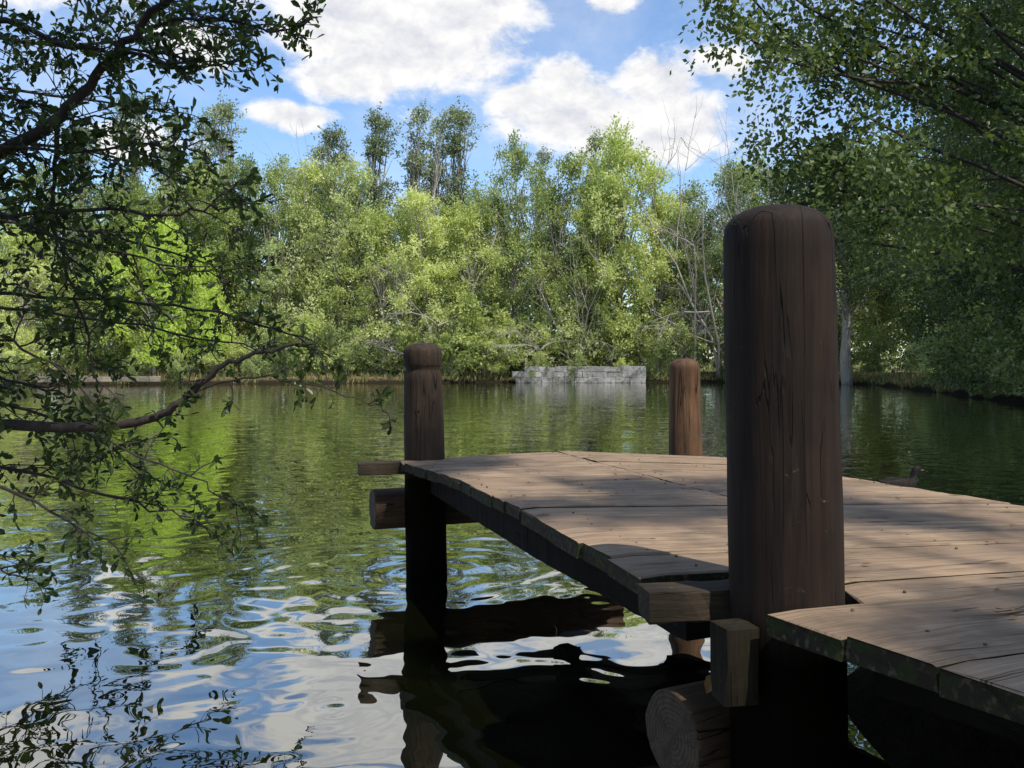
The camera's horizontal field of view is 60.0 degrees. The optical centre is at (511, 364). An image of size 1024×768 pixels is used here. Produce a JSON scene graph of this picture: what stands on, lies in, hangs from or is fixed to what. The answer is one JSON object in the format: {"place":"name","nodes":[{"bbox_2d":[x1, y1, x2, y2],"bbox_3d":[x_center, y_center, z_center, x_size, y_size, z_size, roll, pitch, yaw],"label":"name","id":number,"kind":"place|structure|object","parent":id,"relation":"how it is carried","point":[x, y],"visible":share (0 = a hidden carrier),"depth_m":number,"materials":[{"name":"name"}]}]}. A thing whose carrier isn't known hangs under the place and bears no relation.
{"place":"outdoors","nodes":[
{"label":"outdoors","id":0,"kind":"place"},
{"bbox_2d":[0,0,1021,358],"label":"sky","id":1,"kind":"structure","parent":0,"point":[550,71],"materials":[{"name":"blue"}]},
{"bbox_2d":[0,383,1023,767],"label":"water","id":2,"kind":"structure","parent":0,"point":[312,627],"depth_m":4.60,"materials":[{"name":"green liquid"}]},
{"bbox_2d":[876,465,924,487],"bbox_3d":[3.773,1.114,8.603,0.526,0.264,0.193,0,0,-12],"label":"duck","id":3,"kind":"object","parent":2,"relation":"on","point":[910,480],"visible":0.84,"depth_m":8.55},
{"bbox_2d":[1,358,1023,767],"bbox_3d":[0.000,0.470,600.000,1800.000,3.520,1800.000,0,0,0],"label":"ground","id":4,"kind":"structure","parent":0,"point":[897,734],"depth_m":2.88,"materials":[{"name":"soil"}]},
{"bbox_2d":[0,249,23,361],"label":"ash tree","id":5,"kind":"object","parent":4,"relation":"on","point":[10,352],"visible":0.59,"depth_m":51.20,"materials":[{"name":"green plant"}]},
{"bbox_2d":[0,350,37,385],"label":"shrub","id":6,"kind":"object","parent":4,"relation":"on","point":[23,375],"visible":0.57,"depth_m":51.18,"materials":[{"name":"green plant"}]},
{"bbox_2d":[0,329,54,373],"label":"shrub","id":7,"kind":"object","parent":4,"relation":"on","point":[39,364],"visible":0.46,"depth_m":54.81,"materials":[{"name":"green plant"}]},
{"bbox_2d":[0,218,74,372],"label":"ash tree","id":8,"kind":"object","parent":4,"relation":"on","point":[10,241],"visible":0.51,"depth_m":54.76,"materials":[{"name":"green plant"}]},
{"bbox_2d":[0,160,98,372],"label":"oak tree","id":9,"kind":"object","parent":4,"relation":"on","point":[38,178],"visible":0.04,"depth_m":68.05,"materials":[{"name":"green plant"}]},
{"bbox_2d":[0,194,115,369],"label":"oak tree","id":10,"kind":"object","parent":4,"relation":"on","point":[76,260],"visible":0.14,"depth_m":59.41,"materials":[{"name":"green plant"}]},
{"bbox_2d":[54,320,116,373],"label":"shrub","id":11,"kind":"object","parent":4,"relation":"on","point":[96,337],"visible":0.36,"depth_m":56.73,"materials":[{"name":"green plant"}]},
{"bbox_2d":[58,114,114,369],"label":"poplar tree","id":12,"kind":"object","parent":4,"relation":"on","point":[83,193],"visible":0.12,"depth_m":69.77,"materials":[{"name":"green plant"}]},
{"bbox_2d":[42,203,154,373],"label":"ash tree","id":13,"kind":"object","parent":4,"relation":"on","point":[121,221],"visible":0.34,"depth_m":56.34,"materials":[{"name":"green plant"}]},
{"bbox_2d":[36,376,160,382],"bbox_3d":[-24.292,0.851,52.283,6.684,0.398,0.607,0,0,-20],"label":"stone ledge","id":14,"kind":"object","parent":4,"relation":"on","point":[127,379],"visible":0.66,"depth_m":52.23,"materials":[{"name":"grey stone"}]},
{"bbox_2d":[71,169,151,368],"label":"oak tree","id":15,"kind":"object","parent":4,"relation":"on","point":[101,201],"visible":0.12,"depth_m":69.36,"materials":[{"name":"green plant"}]},
{"bbox_2d":[107,83,154,321],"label":"poplar tree","id":16,"kind":"object","parent":4,"relation":"on","point":[136,175],"visible":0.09,"depth_m":71.68,"materials":[{"name":"green plant"}]},
{"bbox_2d":[57,176,213,374],"bbox_3d":[-25.078,-5.869,60.250,10.191,14.086,10.048,0,0,-4],"label":"ash tree","id":17,"kind":"object","parent":4,"relation":"on","point":[149,207],"visible":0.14,"depth_m":59.43,"materials":[{"name":"green plant"}]},
{"bbox_2d":[121,343,153,375],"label":"shrub","id":18,"kind":"object","parent":4,"relation":"on","point":[148,365],"visible":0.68,"depth_m":54.52,"materials":[{"name":"green plant"}]},
{"bbox_2d":[105,312,179,372],"bbox_3d":[-23.572,-1.293,58.043,4.957,5.052,5.189,0,0,7],"label":"shrub","id":19,"kind":"object","parent":4,"relation":"on","point":[159,366],"visible":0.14,"depth_m":57.10,"materials":[{"name":"green plant"}]},
{"bbox_2d":[76,205,226,375],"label":"ash tree","id":20,"kind":"object","parent":4,"relation":"on","point":[162,229],"visible":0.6,"depth_m":55.18,"materials":[{"name":"green plant"}]},
{"bbox_2d":[147,108,190,372],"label":"poplar tree","id":21,"kind":"object","parent":4,"relation":"on","point":[165,162],"visible":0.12,"depth_m":73.53,"materials":[{"name":"green plant"}]},
{"bbox_2d":[163,350,194,377],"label":"shrub","id":22,"kind":"object","parent":4,"relation":"on","point":[175,362],"visible":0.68,"depth_m":55.33,"materials":[{"name":"green plant"}]},
{"bbox_2d":[134,240,241,376],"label":"ash tree","id":23,"kind":"object","parent":4,"relation":"on","point":[197,286],"visible":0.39,"depth_m":56.84,"materials":[{"name":"green plant"}]},
{"bbox_2d":[164,318,221,372],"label":"shrub","id":24,"kind":"object","parent":4,"relation":"on","point":[192,354],"visible":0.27,"depth_m":56.61,"materials":[{"name":"green plant"}]},
{"bbox_2d":[0,0,396,614],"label":"willow tree","id":25,"kind":"object","parent":4,"relation":"on","point":[116,58],"visible":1,"depth_m":3.99,"materials":[{"name":"green plant"}]},
{"bbox_2d":[127,148,272,371],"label":"oak tree","id":26,"kind":"object","parent":4,"relation":"on","point":[202,178],"visible":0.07,"depth_m":68.94,"materials":[{"name":"green plant"}]},
{"bbox_2d":[135,177,265,373],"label":"ash tree","id":27,"kind":"object","parent":4,"relation":"on","point":[203,218],"visible":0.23,"depth_m":60.48,"materials":[{"name":"green plant"}]},
{"bbox_2d":[185,114,218,371],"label":"poplar tree","id":28,"kind":"object","parent":4,"relation":"on","point":[197,145],"visible":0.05,"depth_m":73.73,"materials":[{"name":"green plant"}]},
{"bbox_2d":[197,342,235,372],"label":"shrub","id":29,"kind":"object","parent":4,"relation":"on","point":[210,358],"visible":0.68,"depth_m":56.31,"materials":[{"name":"green plant"}]},
{"bbox_2d":[195,90,247,372],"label":"poplar tree","id":30,"kind":"object","parent":4,"relation":"on","point":[222,112],"visible":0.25,"depth_m":71.87,"materials":[{"name":"green plant"}]},
{"bbox_2d":[218,325,256,371],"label":"shrub","id":31,"kind":"object","parent":4,"relation":"on","point":[236,352],"visible":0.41,"depth_m":57.95,"materials":[{"name":"green plant"}]},
{"bbox_2d":[185,150,298,373],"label":"oak tree","id":32,"kind":"object","parent":4,"relation":"on","point":[240,172],"visible":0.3,"depth_m":62.63,"materials":[{"name":"green plant"}]},
{"bbox_2d":[239,348,264,376],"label":"shrub","id":33,"kind":"object","parent":4,"relation":"on","point":[247,363],"visible":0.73,"depth_m":56.91,"materials":[{"name":"green plant"}]},
{"bbox_2d":[239,321,290,373],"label":"shrub","id":34,"kind":"object","parent":4,"relation":"on","point":[264,333],"visible":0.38,"depth_m":58.49,"materials":[{"name":"green plant"}]},
{"bbox_2d":[185,115,363,347],"bbox_3d":[-17.361,-8.381,63.480,14.739,18.699,9.815,0,0,8],"label":"dead tree","id":35,"kind":"object","parent":4,"relation":"on","point":[309,214],"visible":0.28,"depth_m":62.47,"materials":[{"name":"grey wood"}]},
{"bbox_2d":[231,153,338,370],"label":"oak tree","id":36,"kind":"object","parent":4,"relation":"on","point":[275,247],"visible":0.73,"depth_m":61.54,"materials":[{"name":"green plant"}]},
{"bbox_2d":[272,347,302,376],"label":"shrub","id":37,"kind":"object","parent":4,"relation":"on","point":[281,364],"visible":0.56,"depth_m":58.14,"materials":[{"name":"green plant"}]},
{"bbox_2d":[230,150,350,374],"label":"ash tree","id":38,"kind":"object","parent":4,"relation":"on","point":[313,176],"visible":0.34,"depth_m":62.69,"materials":[{"name":"green plant"}]},
{"bbox_2d":[269,311,332,370],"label":"shrub","id":39,"kind":"object","parent":4,"relation":"on","point":[311,324],"visible":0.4,"depth_m":59.02,"materials":[{"name":"green plant"}]},
{"bbox_2d":[259,166,367,328],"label":"oak tree","id":40,"kind":"object","parent":4,"relation":"on","point":[326,211],"visible":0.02,"depth_m":71.04,"materials":[{"name":"green plant"}]},
{"bbox_2d":[299,319,355,374],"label":"shrub","id":41,"kind":"object","parent":4,"relation":"on","point":[329,328],"visible":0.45,"depth_m":59.72,"materials":[{"name":"green plant"}]},
{"bbox_2d":[310,120,356,369],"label":"poplar tree","id":42,"kind":"object","parent":4,"relation":"on","point":[335,135],"visible":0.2,"depth_m":71.56,"materials":[{"name":"green plant"}]},
{"bbox_2d":[282,151,392,368],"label":"oak tree","id":43,"kind":"object","parent":4,"relation":"on","point":[350,180],"visible":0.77,"depth_m":62.01,"materials":[{"name":"green plant"}]},
{"bbox_2d":[288,175,420,366],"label":"oak tree","id":44,"kind":"object","parent":4,"relation":"on","point":[374,202],"visible":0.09,"depth_m":70.86,"materials":[{"name":"green plant"}]},
{"bbox_2d":[334,325,385,376],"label":"shrub","id":45,"kind":"object","parent":4,"relation":"on","point":[358,353],"visible":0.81,"depth_m":59.46,"materials":[{"name":"green plant"}]},
{"bbox_2d":[307,198,437,375],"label":"ash tree","id":46,"kind":"object","parent":4,"relation":"on","point":[376,226],"visible":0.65,"depth_m":61.54,"materials":[{"name":"green plant"}]},
{"bbox_2d":[360,347,398,377],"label":"shrub","id":47,"kind":"object","parent":4,"relation":"on","point":[378,352],"visible":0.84,"depth_m":59.63,"materials":[{"name":"green plant"}]},
{"bbox_2d":[360,101,404,339],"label":"poplar tree","id":48,"kind":"object","parent":4,"relation":"on","point":[372,148],"visible":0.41,"depth_m":71.72,"materials":[{"name":"green plant"}]},
{"bbox_2d":[348,214,434,372],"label":"dead tree","id":49,"kind":"object","parent":4,"relation":"on","point":[394,276],"visible":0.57,"depth_m":59.52,"materials":[{"name":"grey wood"}]},
{"bbox_2d":[355,191,450,346],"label":"oak tree","id":50,"kind":"object","parent":4,"relation":"on","point":[398,210],"visible":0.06,"depth_m":69.16,"materials":[{"name":"green plant"}]},
{"bbox_2d":[380,316,437,377],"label":"shrub","id":51,"kind":"object","parent":4,"relation":"on","point":[401,348],"visible":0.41,"depth_m":59.88,"materials":[{"name":"green plant"}]},
{"bbox_2d":[399,99,438,324],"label":"poplar tree","id":52,"kind":"object","parent":4,"relation":"on","point":[414,164],"visible":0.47,"depth_m":71.76,"materials":[{"name":"green plant"}]},
{"bbox_2d":[363,182,501,376],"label":"ash tree","id":53,"kind":"object","parent":4,"relation":"on","point":[412,202],"visible":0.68,"depth_m":61.54,"materials":[{"name":"green plant"}]},
{"bbox_2d":[404,296,465,374],"bbox_3d":[-5.333,-1.716,61.316,5.025,5.932,4.568,0,0,-19],"label":"shrub","id":54,"kind":"object","parent":4,"relation":"on","point":[423,321],"visible":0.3,"depth_m":60.34,"materials":[{"name":"green plant"}]},
{"bbox_2d":[421,110,452,306],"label":"poplar tree","id":55,"kind":"object","parent":4,"relation":"on","point":[436,126],"visible":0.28,"depth_m":72.71,"materials":[{"name":"green plant"}]},
{"bbox_2d":[353,126,532,370],"bbox_3d":[-3.609,-8.381,66.916,9.815,18.699,14.739,0,0,33],"label":"dead tree","id":56,"kind":"object","parent":4,"relation":"on","point":[435,186],"visible":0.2,"depth_m":63.47,"materials":[{"name":"grey wood"}]},
{"bbox_2d":[396,190,524,372],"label":"ash tree","id":57,"kind":"object","parent":4,"relation":"on","point":[465,224],"visible":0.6,"depth_m":62.55,"materials":[{"name":"green plant"}]},
{"bbox_2d":[432,95,490,372],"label":"poplar tree","id":58,"kind":"object","parent":4,"relation":"on","point":[458,173],"visible":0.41,"depth_m":71.67,"materials":[{"name":"green plant"}]},
{"bbox_2d":[425,288,504,374],"bbox_3d":[-3.111,-2.016,60.667,6.488,6.568,6.197,0,0,-40],"label":"shrub","id":59,"kind":"object","parent":4,"relation":"on","point":[444,346],"visible":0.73,"depth_m":59.55,"materials":[{"name":"green plant"}]},
{"bbox_2d":[451,315,517,373],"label":"shrub","id":60,"kind":"object","parent":4,"relation":"on","point":[489,343],"visible":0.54,"depth_m":59.85,"materials":[{"name":"green plant"}]},
{"bbox_2d":[438,183,538,372],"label":"oak tree","id":61,"kind":"object","parent":4,"relation":"on","point":[476,197],"visible":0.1,"depth_m":69.16,"materials":[{"name":"green plant"}]},
{"bbox_2d":[470,351,510,376],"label":"shrub","id":62,"kind":"object","parent":4,"relation":"on","point":[490,363],"visible":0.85,"depth_m":60.04,"materials":[{"name":"green plant"}]},
{"bbox_2d":[464,308,532,376],"bbox_3d":[-0.947,-1.369,61.399,5.214,5.305,4.980,0,0,1],"label":"shrub","id":63,"kind":"object","parent":4,"relation":"on","point":[507,359],"visible":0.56,"depth_m":60.34,"materials":[{"name":"green plant"}]},
{"bbox_2d":[0,241,1019,370],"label":"distant wood","id":64,"kind":"object","parent":4,"relation":"on","point":[54,352],"visible":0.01,"depth_m":83.87,"materials":[{"name":"green plant"}]},
{"bbox_2d":[468,129,557,373],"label":"oak tree","id":65,"kind":"object","parent":4,"relation":"on","point":[496,198],"visible":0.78,"depth_m":63.34,"materials":[{"name":"green plant"}]},
{"bbox_2d":[3,369,1023,397],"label":"bank grass","id":66,"kind":"structure","parent":4,"relation":"on","point":[913,377],"depth_m":55.59,"materials":[{"name":"green plant"}]},
{"bbox_2d":[504,310,552,375],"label":"shrub","id":67,"kind":"object","parent":4,"relation":"on","point":[524,318],"visible":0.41,"depth_m":62.30,"materials":[{"name":"green plant"}]},
{"bbox_2d":[481,318,578,370],"bbox_3d":[0.938,-1.389,58.372,4.875,3.744,8.139,0,0,26],"label":"dead branch","id":68,"kind":"object","parent":4,"relation":"on","point":[537,348],"visible":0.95,"depth_m":58.24,"materials":[{"name":"grey wood"}]},
{"bbox_2d":[527,146,559,330],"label":"poplar tree","id":69,"kind":"object","parent":4,"relation":"on","point":[543,157],"visible":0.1,"depth_m":73.86,"materials":[{"name":"green plant"}]},
{"bbox_2d":[519,319,575,366],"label":"shrub","id":70,"kind":"object","parent":4,"relation":"on","point":[558,347],"visible":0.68,"depth_m":61.70,"materials":[{"name":"green plant"}]},
{"bbox_2d":[502,145,622,366],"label":"ash tree","id":71,"kind":"object","parent":4,"relation":"on","point":[571,168],"visible":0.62,"depth_m":63.03,"materials":[{"name":"green plant"}]},
{"bbox_2d":[512,214,613,366],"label":"dead tree","id":72,"kind":"object","parent":4,"relation":"on","point":[583,332],"visible":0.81,"depth_m":60.59,"materials":[{"name":"grey wood"}]},
{"bbox_2d":[529,292,603,366],"bbox_3d":[4.202,-1.957,63.327,5.725,6.591,6.298,0,0,-42],"label":"shrub","id":73,"kind":"object","parent":4,"relation":"on","point":[565,310],"visible":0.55,"depth_m":61.86,"materials":[{"name":"green plant"}]},
{"bbox_2d":[512,366,645,382],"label":"stone wall","id":74,"kind":"structure","parent":4,"relation":"on","point":[599,374],"depth_m":59.57,"materials":[{"name":"grey stone"}]},
{"bbox_2d":[528,171,639,341],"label":"oak tree","id":75,"kind":"object","parent":4,"relation":"on","point":[580,197],"visible":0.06,"depth_m":70.20,"materials":[{"name":"green plant"}]},
{"bbox_2d":[580,131,608,334],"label":"poplar tree","id":76,"kind":"object","parent":4,"relation":"on","point":[594,149],"visible":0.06,"depth_m":73.73,"materials":[{"name":"green plant"}]},
{"bbox_2d":[541,177,659,365],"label":"ash tree","id":77,"kind":"object","parent":4,"relation":"on","point":[599,242],"visible":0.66,"depth_m":62.34,"materials":[{"name":"green plant"}]},
{"bbox_2d":[584,318,642,366],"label":"shrub","id":78,"kind":"object","parent":4,"relation":"on","point":[621,354],"visible":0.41,"depth_m":62.15,"materials":[{"name":"green plant"}]},
{"bbox_2d":[549,112,692,365],"bbox_3d":[7.266,-8.522,64.183,11.146,19.531,11.304,0,0,27],"label":"ash tree","id":79,"kind":"object","parent":4,"relation":"on","point":[618,150],"visible":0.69,"depth_m":63.00,"materials":[{"name":"green plant"}]},
{"bbox_2d":[601,303,676,371],"bbox_3d":[9.053,-1.565,63.227,5.743,5.684,5.485,0,0,9],"label":"shrub","id":80,"kind":"object","parent":4,"relation":"on","point":[633,349],"visible":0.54,"depth_m":61.96,"materials":[{"name":"green plant"}]},
{"bbox_2d":[640,338,674,379],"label":"shrub","id":81,"kind":"object","parent":4,"relation":"on","point":[652,364],"visible":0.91,"depth_m":60.53,"materials":[{"name":"green plant"}]},
{"bbox_2d":[606,155,720,371],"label":"ash tree","id":82,"kind":"object","parent":4,"relation":"on","point":[659,251],"visible":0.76,"depth_m":63.05,"materials":[{"name":"green plant"}]},
{"bbox_2d":[629,179,729,357],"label":"oak tree","id":83,"kind":"object","parent":4,"relation":"on","point":[690,192],"visible":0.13,"depth_m":70.63,"materials":[{"name":"green plant"}]},
{"bbox_2d":[651,317,709,377],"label":"shrub","id":84,"kind":"object","parent":4,"relation":"on","point":[689,345],"visible":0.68,"depth_m":60.62,"materials":[{"name":"green plant"}]},
{"bbox_2d":[650,201,723,363],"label":"oak tree","id":85,"kind":"object","parent":4,"relation":"on","point":[710,254],"visible":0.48,"depth_m":62.98,"materials":[{"name":"green plant"}]},
{"bbox_2d":[357,204,1023,767],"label":"wooden jetty","id":86,"kind":"object","parent":4,"relation":"on","point":[787,602],"visible":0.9,"depth_m":2.10,"materials":[{"name":"brown wood"}]},
{"bbox_2d":[635,150,748,359],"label":"dead tree","id":87,"kind":"object","parent":4,"relation":"on","point":[694,308],"visible":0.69,"depth_m":58.81,"materials":[{"name":"grey plant"}]},
{"bbox_2d":[624,99,785,378],"bbox_3d":[15.534,-9.254,62.764,16.121,20.452,10.736,0,0,0],"label":"dead tree","id":88,"kind":"object","parent":4,"relation":"on","point":[718,363],"visible":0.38,"depth_m":61.56,"materials":[{"name":"grey wood"}]},
{"bbox_2d":[696,330,724,378],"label":"shrub","id":89,"kind":"object","parent":4,"relation":"on","point":[705,360],"visible":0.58,"depth_m":60.94,"materials":[{"name":"green plant"}]},
{"bbox_2d":[653,100,778,339],"bbox_3d":[13.755,-8.381,61.166,9.815,18.699,14.739,0,0,-25],"label":"dead tree","id":90,"kind":"object","parent":4,"relation":"on","point":[707,279],"visible":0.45,"depth_m":60.72,"materials":[{"name":"grey wood"}]},
{"bbox_2d":[678,158,769,355],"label":"oak tree","id":91,"kind":"object","parent":4,"relation":"on","point":[734,184],"visible":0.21,"depth_m":61.78,"materials":[{"name":"green plant"}]},
{"bbox_2d":[700,150,788,346],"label":"oak tree","id":92,"kind":"object","parent":4,"relation":"on","point":[741,166],"visible":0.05,"depth_m":68.98,"materials":[{"name":"green plant"}]},
{"bbox_2d":[743,152,841,342],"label":"oak tree","id":93,"kind":"object","parent":4,"relation":"on","point":[768,182],"visible":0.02,"depth_m":62.83,"materials":[{"name":"green plant"}]},
{"bbox_2d":[670,0,1023,294],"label":"poplar tree","id":94,"kind":"object","parent":4,"relation":"on","point":[814,63],"visible":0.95,"depth_m":13.21,"materials":[{"name":"green plant"}]},
{"bbox_2d":[798,180,899,371],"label":"ash tree","id":95,"kind":"object","parent":4,"relation":"on","point":[863,324],"visible":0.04,"depth_m":62.07,"materials":[{"name":"green plant"}]},
{"bbox_2d":[762,134,943,384],"bbox_3d":[20.709,-6.520,54.967,11.634,15.773,11.421,0,0,-12],"label":"alder tree","id":96,"kind":"object","parent":4,"relation":"on","point":[848,294],"visible":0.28,"depth_m":53.86,"materials":[{"name":"green plant"}]},
{"bbox_2d":[838,323,897,373],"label":"shrub","id":97,"kind":"object","parent":4,"relation":"on","point":[870,354],"visible":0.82,"depth_m":60.02,"materials":[{"name":"green plant"}]},
{"bbox_2d":[837,167,931,369],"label":"oak tree","id":98,"kind":"object","parent":4,"relation":"on","point":[877,306],"visible":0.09,"depth_m":62.29,"materials":[{"name":"green plant"}]},
{"bbox_2d":[857,142,986,373],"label":"alder tree","id":99,"kind":"object","parent":4,"relation":"on","point":[906,317],"visible":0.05,"depth_m":56.64,"materials":[{"name":"green plant"}]},
{"bbox_2d":[850,0,1023,388],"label":"alder tree","id":100,"kind":"object","parent":4,"relation":"on","point":[1004,304],"visible":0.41,"depth_m":30.60,"materials":[{"name":"green plant"}]},
{"bbox_2d":[864,14,1023,386],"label":"alder tree","id":101,"kind":"object","parent":4,"relation":"on","point":[962,302],"visible":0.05,"depth_m":38.24,"materials":[{"name":"green plant"}]},
{"bbox_2d":[875,78,1019,379],"bbox_3d":[25.824,-7.429,44.679,14.433,17.297,13.538,0,0,29],"label":"alder tree","id":102,"kind":"object","parent":4,"relation":"on","point":[890,352],"visible":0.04,"depth_m":48.11,"materials":[{"name":"green plant"}]},
{"bbox_2d":[905,314,990,384],"bbox_3d":[19.485,-0.575,38.588,4.069,3.428,3.698,0,0,-23],"label":"shrub","id":103,"kind":"object","parent":4,"relation":"on","point":[933,356],"visible":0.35,"depth_m":38.81,"materials":[{"name":"green plant"}]},
{"bbox_2d":[921,298,1023,398],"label":"shrub","id":104,"kind":"object","parent":4,"relation":"on","point":[971,336],"visible":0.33,"depth_m":32.18,"materials":[{"name":"green plant"}]},
{"bbox_2d":[960,300,1023,395],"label":"shrub","id":105,"kind":"object","parent":4,"relation":"on","point":[1008,350],"visible":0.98,"depth_m":27.72,"materials":[{"name":"green plant"}]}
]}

